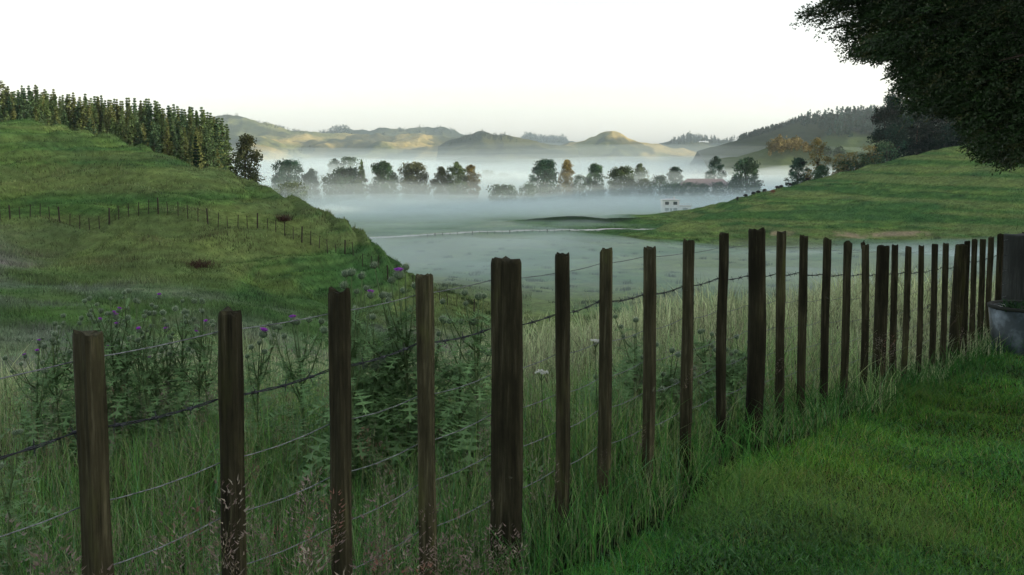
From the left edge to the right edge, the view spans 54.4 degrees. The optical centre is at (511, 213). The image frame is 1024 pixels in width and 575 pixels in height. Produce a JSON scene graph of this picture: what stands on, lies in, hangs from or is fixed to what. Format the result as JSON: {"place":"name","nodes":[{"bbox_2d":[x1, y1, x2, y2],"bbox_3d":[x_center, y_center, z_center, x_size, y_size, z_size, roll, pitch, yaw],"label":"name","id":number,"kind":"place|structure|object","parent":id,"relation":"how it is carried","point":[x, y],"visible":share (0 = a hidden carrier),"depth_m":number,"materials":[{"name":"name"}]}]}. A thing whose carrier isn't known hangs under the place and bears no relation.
{"place":"outdoors","nodes":[
{"label":"outdoors","id":0,"kind":"place"},
{"bbox_2d":[200,115,455,177],"bbox_3d":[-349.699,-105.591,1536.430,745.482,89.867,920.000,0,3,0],"label":"hill","id":1,"kind":"structure","parent":0,"point":[273,144],"depth_m":1360.92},
{"bbox_2d":[331,127,464,137],"bbox_3d":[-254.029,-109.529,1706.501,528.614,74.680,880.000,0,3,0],"label":"hill","id":2,"kind":"structure","parent":0,"point":[395,132],"depth_m":1631.46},
{"bbox_2d":[319,124,352,133],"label":"hilltop wood","id":3,"kind":"object","parent":2,"relation":"on","point":[343,130],"visible":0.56,"depth_m":1632.39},
{"bbox_2d":[0,0,908,143],"label":"sky","id":4,"kind":"structure","parent":0,"point":[644,71],"materials":[{"name":"white"}]},
{"bbox_2d":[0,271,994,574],"bbox_3d":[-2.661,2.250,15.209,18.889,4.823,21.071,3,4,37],"label":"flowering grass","id":5,"kind":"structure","parent":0,"point":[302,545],"depth_m":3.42,"materials":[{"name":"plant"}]},
{"bbox_2d":[431,131,582,179],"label":"hill","id":6,"kind":"structure","parent":0,"point":[513,158],"depth_m":1156.72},
{"bbox_2d":[448,129,516,145],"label":"hilltop wood","id":7,"kind":"object","parent":6,"relation":"on","point":[490,136],"visible":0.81,"depth_m":1225.94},
{"bbox_2d":[369,228,651,238],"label":"road","id":8,"kind":"structure","parent":0,"point":[494,231],"depth_m":285.50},
{"bbox_2d":[0,117,1023,574],"bbox_3d":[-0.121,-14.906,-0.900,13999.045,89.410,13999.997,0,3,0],"label":"ground","id":9,"kind":"structure","parent":0,"point":[400,217],"depth_m":102.76,"materials":[{"name":"plant"}]},
{"bbox_2d":[0,429,66,574],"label":"thistle","id":10,"kind":"object","parent":9,"relation":"on","point":[8,508],"visible":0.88,"depth_m":3.67,"materials":[{"name":"plant"}]},
{"bbox_2d":[0,339,77,473],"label":"thistle","id":11,"kind":"object","parent":9,"relation":"on","point":[37,405],"visible":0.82,"depth_m":5.96,"materials":[{"name":"plant"}]},
{"bbox_2d":[15,330,76,464],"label":"thistle","id":12,"kind":"object","parent":9,"relation":"on","point":[56,380],"visible":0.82,"depth_m":5.95,"materials":[{"name":"plant"}]},
{"bbox_2d":[16,313,84,465],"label":"thistle","id":13,"kind":"object","parent":9,"relation":"on","point":[63,316],"visible":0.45,"depth_m":6.27,"materials":[{"name":"plant"}]},
{"bbox_2d":[34,317,114,460],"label":"thistle","id":14,"kind":"object","parent":9,"relation":"on","point":[44,346],"visible":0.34,"depth_m":6.02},
{"bbox_2d":[60,310,135,460],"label":"thistle","id":15,"kind":"object","parent":9,"relation":"on","point":[88,315],"visible":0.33,"depth_m":5.97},
{"bbox_2d":[61,306,135,438],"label":"thistle","id":16,"kind":"object","parent":9,"relation":"on","point":[119,309],"visible":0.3,"depth_m":6.36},
{"bbox_2d":[81,295,150,459],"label":"thistle","id":17,"kind":"object","parent":9,"relation":"on","point":[112,342],"visible":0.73,"depth_m":6.04,"materials":[{"name":"plant"}]},
{"bbox_2d":[117,109,128,140],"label":"pine tree","id":18,"kind":"object","parent":9,"relation":"on","point":[122,131],"visible":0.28,"depth_m":230.56,"materials":[{"name":"green plant"}]},
{"bbox_2d":[106,318,153,445],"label":"thistle","id":19,"kind":"object","parent":9,"relation":"on","point":[116,325],"visible":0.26,"depth_m":6.25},
{"bbox_2d":[94,288,177,468],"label":"thistle","id":20,"kind":"object","parent":9,"relation":"on","point":[127,342],"visible":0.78,"depth_m":6.05,"materials":[{"name":"plant"}]},
{"bbox_2d":[107,293,177,459],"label":"thistle","id":21,"kind":"object","parent":9,"relation":"on","point":[159,296],"visible":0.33,"depth_m":6.26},
{"bbox_2d":[108,313,178,464],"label":"thistle","id":22,"kind":"object","parent":9,"relation":"on","point":[144,377],"visible":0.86,"depth_m":5.94,"materials":[{"name":"plant"}]},
{"bbox_2d":[145,121,162,153],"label":"pine tree","id":23,"kind":"object","parent":9,"relation":"on","point":[153,139],"visible":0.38,"depth_m":216.85,"materials":[{"name":"green plant"}]},
{"bbox_2d":[121,303,197,457],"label":"thistle","id":24,"kind":"object","parent":9,"relation":"on","point":[140,330],"visible":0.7,"depth_m":6.02,"materials":[{"name":"plant"}]},
{"bbox_2d":[125,317,203,451],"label":"thistle","id":25,"kind":"object","parent":9,"relation":"on","point":[187,349],"visible":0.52,"depth_m":6.13,"materials":[{"name":"plant"}]},
{"bbox_2d":[161,126,174,155],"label":"pine tree","id":26,"kind":"object","parent":9,"relation":"on","point":[167,149],"visible":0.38,"depth_m":214.80,"materials":[{"name":"green plant"}]},
{"bbox_2d":[139,292,217,456],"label":"thistle","id":27,"kind":"object","parent":9,"relation":"on","point":[183,343],"visible":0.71,"depth_m":6.13,"materials":[{"name":"plant"}]},
{"bbox_2d":[175,126,188,163],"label":"pine tree","id":28,"kind":"object","parent":9,"relation":"on","point":[181,153],"visible":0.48,"depth_m":219.34,"materials":[{"name":"green plant"}]},
{"bbox_2d":[160,297,217,463],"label":"thistle","id":29,"kind":"object","parent":9,"relation":"on","point":[200,348],"visible":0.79,"depth_m":6.04,"materials":[{"name":"plant"}]},
{"bbox_2d":[163,300,218,454],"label":"thistle","id":30,"kind":"object","parent":9,"relation":"on","point":[186,316],"visible":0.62,"depth_m":6.04,"materials":[{"name":"plant"}]},
{"bbox_2d":[187,128,206,168],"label":"pine tree","id":31,"kind":"object","parent":9,"relation":"on","point":[200,150],"visible":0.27,"depth_m":214.86,"materials":[{"name":"green plant"}]},
{"bbox_2d":[192,136,201,167],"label":"young conifer","id":32,"kind":"object","parent":9,"relation":"on","point":[196,158],"visible":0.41,"depth_m":164.53,"materials":[{"name":"green plant"}]},
{"bbox_2d":[181,257,220,268],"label":"dead bush","id":33,"kind":"object","parent":9,"relation":"on","point":[198,263],"visible":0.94,"depth_m":66.14,"materials":[{"name":"brown plant"}]},
{"bbox_2d":[202,130,215,168],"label":"pine tree","id":34,"kind":"object","parent":9,"relation":"on","point":[208,155],"visible":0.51,"depth_m":217.26,"materials":[{"name":"green plant"}]},
{"bbox_2d":[211,118,229,169],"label":"pine tree","id":35,"kind":"object","parent":9,"relation":"on","point":[218,140],"visible":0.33,"depth_m":241.76,"materials":[{"name":"green plant"}]},
{"bbox_2d":[219,118,233,168],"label":"pine tree","id":36,"kind":"object","parent":9,"relation":"on","point":[221,124],"visible":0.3,"depth_m":251.47,"materials":[{"name":"green plant"}]},
{"bbox_2d":[0,197,474,312],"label":"hill fence","id":37,"kind":"object","parent":9,"relation":"on","point":[301,229],"visible":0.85,"depth_m":79.91,"materials":[{"name":"brown"}]},
{"bbox_2d":[224,133,264,183],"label":"broadleaf tree","id":38,"kind":"object","parent":9,"relation":"on","point":[245,145],"visible":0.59,"depth_m":203.86,"materials":[{"name":"green plant"}]},
{"bbox_2d":[209,324,298,503],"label":"thistle","id":39,"kind":"object","parent":9,"relation":"on","point":[263,333],"visible":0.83,"depth_m":5.26,"materials":[{"name":"plant"}]},
{"bbox_2d":[271,159,306,197],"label":"broadleaf tree","id":40,"kind":"object","parent":9,"relation":"on","point":[288,166],"visible":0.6,"depth_m":517.02,"materials":[{"name":"green plant"}]},
{"bbox_2d":[274,181,309,201],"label":"bush","id":41,"kind":"object","parent":9,"relation":"on","point":[290,186],"visible":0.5,"depth_m":478.53,"materials":[{"name":"green plant"}]},
{"bbox_2d":[257,315,329,503],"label":"thistle","id":42,"kind":"object","parent":9,"relation":"on","point":[300,369],"visible":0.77,"depth_m":5.04,"materials":[{"name":"plant"}]},
{"bbox_2d":[301,168,321,202],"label":"broadleaf tree","id":43,"kind":"object","parent":9,"relation":"on","point":[311,180],"visible":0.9,"depth_m":524.11,"materials":[{"name":"green plant"}]},
{"bbox_2d":[318,166,360,202],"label":"broadleaf tree","id":44,"kind":"object","parent":9,"relation":"on","point":[343,179],"visible":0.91,"depth_m":515.33,"materials":[{"name":"green plant"}]},
{"bbox_2d":[337,156,359,176],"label":"broadleaf tree","id":45,"kind":"object","parent":9,"relation":"on","point":[344,159],"visible":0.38,"depth_m":748.22,"materials":[{"name":"green plant"}]},
{"bbox_2d":[286,267,415,527],"bbox_3d":[-0.742,0.891,4.651,0.616,1.298,0.564,-2,4,-30],"label":"thistle","id":46,"kind":"object","parent":9,"relation":"on","point":[356,341],"visible":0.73,"depth_m":4.64,"materials":[{"name":"plant"}]},
{"bbox_2d":[296,316,409,514],"bbox_3d":[-0.748,1.007,4.896,0.708,1.022,0.660,0,3,0],"label":"thistle","id":47,"kind":"object","parent":9,"relation":"on","point":[373,384],"visible":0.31,"depth_m":4.85,"materials":[{"name":"plant"}]},
{"bbox_2d":[353,159,369,202],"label":"conifer tree","id":48,"kind":"object","parent":9,"relation":"on","point":[361,194],"visible":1,"depth_m":514.73,"materials":[{"name":"green plant"}]},
{"bbox_2d":[317,313,417,514],"bbox_3d":[-0.653,1.014,4.965,0.639,1.035,0.580,0,3,0],"label":"thistle","id":49,"kind":"object","parent":9,"relation":"on","point":[377,365],"visible":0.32,"depth_m":4.89,"materials":[{"name":"plant"}]},
{"bbox_2d":[366,160,399,201],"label":"broadleaf tree","id":50,"kind":"object","parent":9,"relation":"on","point":[381,170],"visible":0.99,"depth_m":516.89,"materials":[{"name":"green plant"}]},
{"bbox_2d":[352,288,435,507],"bbox_3d":[-0.597,0.949,5.002,0.660,1.136,0.562,0,3,0],"label":"thistle","id":51,"kind":"object","parent":9,"relation":"on","point":[402,291],"visible":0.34,"depth_m":4.96,"materials":[{"name":"plant"}]},
{"bbox_2d":[352,262,469,517],"bbox_3d":[-0.497,0.843,4.817,0.676,1.232,0.687,0,3,0],"label":"thistle","id":52,"kind":"object","parent":9,"relation":"on","point":[398,275],"visible":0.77,"depth_m":4.78,"materials":[{"name":"plant"}]},
{"bbox_2d":[395,161,435,201],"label":"broadleaf tree","id":53,"kind":"object","parent":9,"relation":"on","point":[410,182],"visible":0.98,"depth_m":521.25,"materials":[{"name":"green plant"}]},
{"bbox_2d":[360,316,473,503],"bbox_3d":[-0.448,0.951,4.873,0.656,1.089,0.613,0,3,0],"label":"thistle","id":54,"kind":"object","parent":9,"relation":"on","point":[438,334],"visible":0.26,"depth_m":4.82,"materials":[{"name":"plant"}]},
{"bbox_2d":[430,166,450,201],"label":"broadleaf tree","id":55,"kind":"object","parent":9,"relation":"on","point":[441,194],"visible":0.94,"depth_m":517.92,"materials":[{"name":"green plant"}]},
{"bbox_2d":[394,318,491,511],"bbox_3d":[-0.255,0.997,4.822,0.637,0.990,0.604,3,4,37],"label":"thistle","id":56,"kind":"object","parent":9,"relation":"on","point":[451,373],"visible":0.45,"depth_m":4.77,"materials":[{"name":"plant"}]},
{"bbox_2d":[445,162,469,202],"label":"broadleaf tree","id":57,"kind":"object","parent":9,"relation":"on","point":[456,187],"visible":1,"depth_m":514.02,"materials":[{"name":"green plant"}]},
{"bbox_2d":[461,164,480,201],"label":"broadleaf tree","id":58,"kind":"object","parent":9,"relation":"on","point":[473,182],"visible":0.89,"depth_m":518.46,"materials":[{"name":"green plant"}]},
{"bbox_2d":[411,288,544,512],"bbox_3d":[-0.176,0.886,4.560,0.608,1.092,0.535,-2,4,-24],"label":"thistle","id":59,"kind":"object","parent":9,"relation":"on","point":[470,447],"visible":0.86,"depth_m":4.54,"materials":[{"name":"plant"}]},
{"bbox_2d":[486,184,519,204],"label":"bush","id":60,"kind":"object","parent":9,"relation":"on","point":[494,198],"visible":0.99,"depth_m":488.25,"materials":[{"name":"green plant"}]},
{"bbox_2d":[0,258,1023,574],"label":"long grass","id":61,"kind":"structure","parent":9,"relation":"on","point":[134,474],"depth_m":4.84,"materials":[{"name":"plant"}]},
{"bbox_2d":[0,227,1023,574],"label":"post and wire fence","id":62,"kind":"object","parent":9,"relation":"on","point":[506,415],"visible":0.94,"depth_m":3.80,"materials":[{"name":"brown wood"}]},
{"bbox_2d":[516,183,537,203],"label":"bush","id":63,"kind":"object","parent":9,"relation":"on","point":[528,190],"visible":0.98,"depth_m":499.48,"materials":[{"name":"green plant"}]},
{"bbox_2d":[524,158,560,201],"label":"broadleaf tree","id":64,"kind":"object","parent":9,"relation":"on","point":[544,167],"visible":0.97,"depth_m":516.28,"materials":[{"name":"green plant"}]},
{"bbox_2d":[556,159,577,200],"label":"broadleaf tree","id":65,"kind":"object","parent":9,"relation":"on","point":[567,173],"visible":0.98,"depth_m":521.31,"materials":[{"name":"yellow plant"}]},
{"bbox_2d":[570,175,587,200],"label":"bush","id":66,"kind":"object","parent":9,"relation":"on","point":[582,187],"visible":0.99,"depth_m":519.10,"materials":[{"name":"green plant"}]},
{"bbox_2d":[583,163,608,199],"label":"broadleaf tree","id":67,"kind":"object","parent":9,"relation":"on","point":[595,169],"visible":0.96,"depth_m":525.74,"materials":[{"name":"green plant"}]},
{"bbox_2d":[551,374,641,470],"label":"thistle","id":68,"kind":"object","parent":9,"relation":"on","point":[590,385],"visible":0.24,"depth_m":5.33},
{"bbox_2d":[607,165,636,199],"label":"broadleaf tree","id":69,"kind":"object","parent":9,"relation":"on","point":[615,192],"visible":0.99,"depth_m":526.70,"materials":[{"name":"green plant"}]},
{"bbox_2d":[592,314,665,426],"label":"thistle","id":70,"kind":"object","parent":9,"relation":"on","point":[635,319],"visible":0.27,"depth_m":5.95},
{"bbox_2d":[629,163,649,190],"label":"broadleaf tree","id":71,"kind":"object","parent":9,"relation":"on","point":[641,172],"visible":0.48,"depth_m":588.44,"materials":[{"name":"green plant"}]},
{"bbox_2d":[633,178,652,200],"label":"bush","id":72,"kind":"object","parent":9,"relation":"on","point":[644,191],"visible":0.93,"depth_m":524.98,"materials":[{"name":"green plant"}]},
{"bbox_2d":[612,334,676,451],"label":"thistle","id":73,"kind":"object","parent":9,"relation":"on","point":[628,387],"visible":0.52,"depth_m":5.63,"materials":[{"name":"plant"}]},
{"bbox_2d":[616,372,694,451],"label":"thistle","id":74,"kind":"object","parent":9,"relation":"on","point":[671,380],"visible":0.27,"depth_m":5.63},
{"bbox_2d":[643,174,671,201],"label":"bush","id":75,"kind":"object","parent":9,"relation":"on","point":[660,179],"visible":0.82,"depth_m":518.92,"materials":[{"name":"green plant"}]},
{"bbox_2d":[666,166,683,197],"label":"broadleaf tree","id":76,"kind":"object","parent":9,"relation":"on","point":[673,173],"visible":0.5,"depth_m":558.27,"materials":[{"name":"green plant"}]},
{"bbox_2d":[660,196,691,211],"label":"house","id":77,"kind":"structure","parent":9,"relation":"on","point":[669,204],"depth_m":411.62,"materials":[{"name":"paint"}]},
{"bbox_2d":[661,182,690,202],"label":"bush","id":78,"kind":"object","parent":9,"relation":"on","point":[674,189],"visible":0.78,"depth_m":506.89,"materials":[{"name":"green plant"}]},
{"bbox_2d":[656,347,710,440],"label":"thistle","id":79,"kind":"object","parent":9,"relation":"on","point":[668,375],"visible":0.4,"depth_m":5.82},
{"bbox_2d":[658,371,715,442],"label":"thistle","id":80,"kind":"object","parent":9,"relation":"on","point":[677,380],"visible":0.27,"depth_m":5.84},
{"bbox_2d":[681,181,699,204],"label":"bush","id":81,"kind":"object","parent":9,"relation":"on","point":[692,186],"visible":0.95,"depth_m":506.53,"materials":[{"name":"green plant"}]},
{"bbox_2d":[690,183,711,205],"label":"bush","id":82,"kind":"object","parent":9,"relation":"on","point":[703,201],"visible":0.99,"depth_m":506.80,"materials":[{"name":"green plant"}]},
{"bbox_2d":[678,177,731,194],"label":"house","id":83,"kind":"structure","parent":9,"relation":"on","point":[705,181],"depth_m":545.08,"materials":[{"name":"red metal"}]},
{"bbox_2d":[680,328,734,415],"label":"thistle","id":84,"kind":"object","parent":9,"relation":"on","point":[703,356],"visible":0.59,"depth_m":6.45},
{"bbox_2d":[704,156,726,200],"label":"conifer tree","id":85,"kind":"object","parent":9,"relation":"on","point":[714,164],"visible":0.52,"depth_m":563.35,"materials":[{"name":"green plant"}]},
{"bbox_2d":[706,181,731,203],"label":"bush","id":86,"kind":"object","parent":9,"relation":"on","point":[721,186],"visible":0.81,"depth_m":507.04,"materials":[{"name":"green plant"}]},
{"bbox_2d":[415,144,1023,323],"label":"valley grass","id":87,"kind":"structure","parent":9,"relation":"on","point":[676,243],"depth_m":276.20,"materials":[{"name":"plant"}]},
{"bbox_2d":[722,182,742,201],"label":"bush","id":88,"kind":"object","parent":9,"relation":"on","point":[731,185],"visible":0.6,"depth_m":507.01,"materials":[{"name":"green plant"}]},
{"bbox_2d":[695,347,770,423],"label":"thistle","id":89,"kind":"object","parent":9,"relation":"on","point":[732,371],"visible":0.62,"depth_m":6.17,"materials":[{"name":"plant"}]},
{"bbox_2d":[711,334,773,419],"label":"thistle","id":90,"kind":"object","parent":9,"relation":"on","point":[742,355],"visible":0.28,"depth_m":6.37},
{"bbox_2d":[727,157,764,197],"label":"broadleaf tree","id":91,"kind":"object","parent":9,"relation":"on","point":[745,167],"visible":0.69,"depth_m":507.02,"materials":[{"name":"green plant"}]},
{"bbox_2d":[783,157,811,186],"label":"broadleaf tree","id":92,"kind":"object","parent":9,"relation":"on","point":[799,164],"visible":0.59,"depth_m":428.21,"materials":[{"name":"green plant"}]},
{"bbox_2d":[804,137,832,179],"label":"broadleaf tree","id":93,"kind":"object","parent":9,"relation":"on","point":[817,142],"visible":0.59,"depth_m":423.61,"materials":[{"name":"green plant"}]},
{"bbox_2d":[808,165,830,179],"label":"bush","id":94,"kind":"object","parent":9,"relation":"on","point":[822,169],"visible":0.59,"depth_m":392.92,"materials":[{"name":"green plant"}]},
{"bbox_2d":[832,159,864,172],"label":"bush","id":95,"kind":"object","parent":9,"relation":"on","point":[849,164],"visible":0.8,"depth_m":369.93,"materials":[{"name":"green plant"}]},
{"bbox_2d":[875,140,900,163],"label":"bush","id":96,"kind":"object","parent":9,"relation":"on","point":[886,158],"visible":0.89,"depth_m":370.96,"materials":[{"name":"green plant"}]},
{"bbox_2d":[866,94,918,162],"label":"pine tree","id":97,"kind":"object","parent":9,"relation":"on","point":[892,131],"visible":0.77,"depth_m":388.33,"materials":[{"name":"green plant"}]},
{"bbox_2d":[789,0,1023,175],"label":"totara tree","id":98,"kind":"object","parent":9,"relation":"on","point":[961,62],"visible":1,"depth_m":7.08,"materials":[{"name":"green plant"}]},
{"bbox_2d":[896,110,944,155],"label":"pine tree","id":99,"kind":"object","parent":9,"relation":"on","point":[922,128],"visible":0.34,"depth_m":392.26,"materials":[{"name":"green plant"}]},
{"bbox_2d":[915,111,965,151],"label":"pine tree","id":100,"kind":"object","parent":9,"relation":"on","point":[944,132],"visible":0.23,"depth_m":390.69,"materials":[{"name":"green plant"}]},
{"bbox_2d":[987,300,1023,355],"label":"planter tub","id":101,"kind":"object","parent":9,"relation":"on","point":[1009,322],"visible":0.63,"depth_m":10.11,"materials":[{"name":"metal"}]},
{"bbox_2d":[533,139,573,144],"bbox_3d":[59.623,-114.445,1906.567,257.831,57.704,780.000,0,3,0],"label":"hill","id":102,"kind":"structure","parent":0,"point":[555,143],"depth_m":1867.15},
{"bbox_2d":[520,132,569,142],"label":"hilltop wood","id":103,"kind":"object","parent":102,"relation":"on","point":[544,138],"visible":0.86,"depth_m":1869.03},
{"bbox_2d":[563,131,708,176],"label":"hill","id":104,"kind":"structure","parent":0,"point":[608,150],"depth_m":1261.58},
{"bbox_2d":[659,137,733,151],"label":"hill","id":105,"kind":"structure","parent":0,"point":[694,147],"depth_m":1421.27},
{"bbox_2d":[670,132,722,144],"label":"hilltop wood","id":106,"kind":"object","parent":105,"relation":"on","point":[688,137],"visible":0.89,"depth_m":1470.12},
{"bbox_2d":[550,350,1023,574],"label":"lawn grass","id":107,"kind":"structure","parent":0,"point":[942,531],"depth_m":4.37,"materials":[{"name":"plant"}]},
{"bbox_2d":[709,146,875,193],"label":"hill","id":108,"kind":"structure","parent":0,"point":[774,168],"depth_m":756.38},
{"bbox_2d":[766,134,811,155],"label":"hilltop wood","id":109,"kind":"object","parent":108,"relation":"on","point":[780,144],"visible":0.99,"depth_m":769.88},
{"bbox_2d":[808,144,854,160],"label":"hilltop wood","id":110,"kind":"object","parent":108,"relation":"on","point":[829,151],"visible":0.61,"depth_m":776.27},
{"bbox_2d":[687,110,943,192],"bbox_3d":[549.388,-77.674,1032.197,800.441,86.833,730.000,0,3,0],"label":"hill","id":111,"kind":"structure","parent":0,"point":[855,142],"depth_m":949.63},
{"bbox_2d":[737,104,937,140],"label":"plantation wood","id":112,"kind":"object","parent":111,"relation":"on","point":[827,124],"visible":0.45,"depth_m":970.90,"materials":[{"name":"plant"}]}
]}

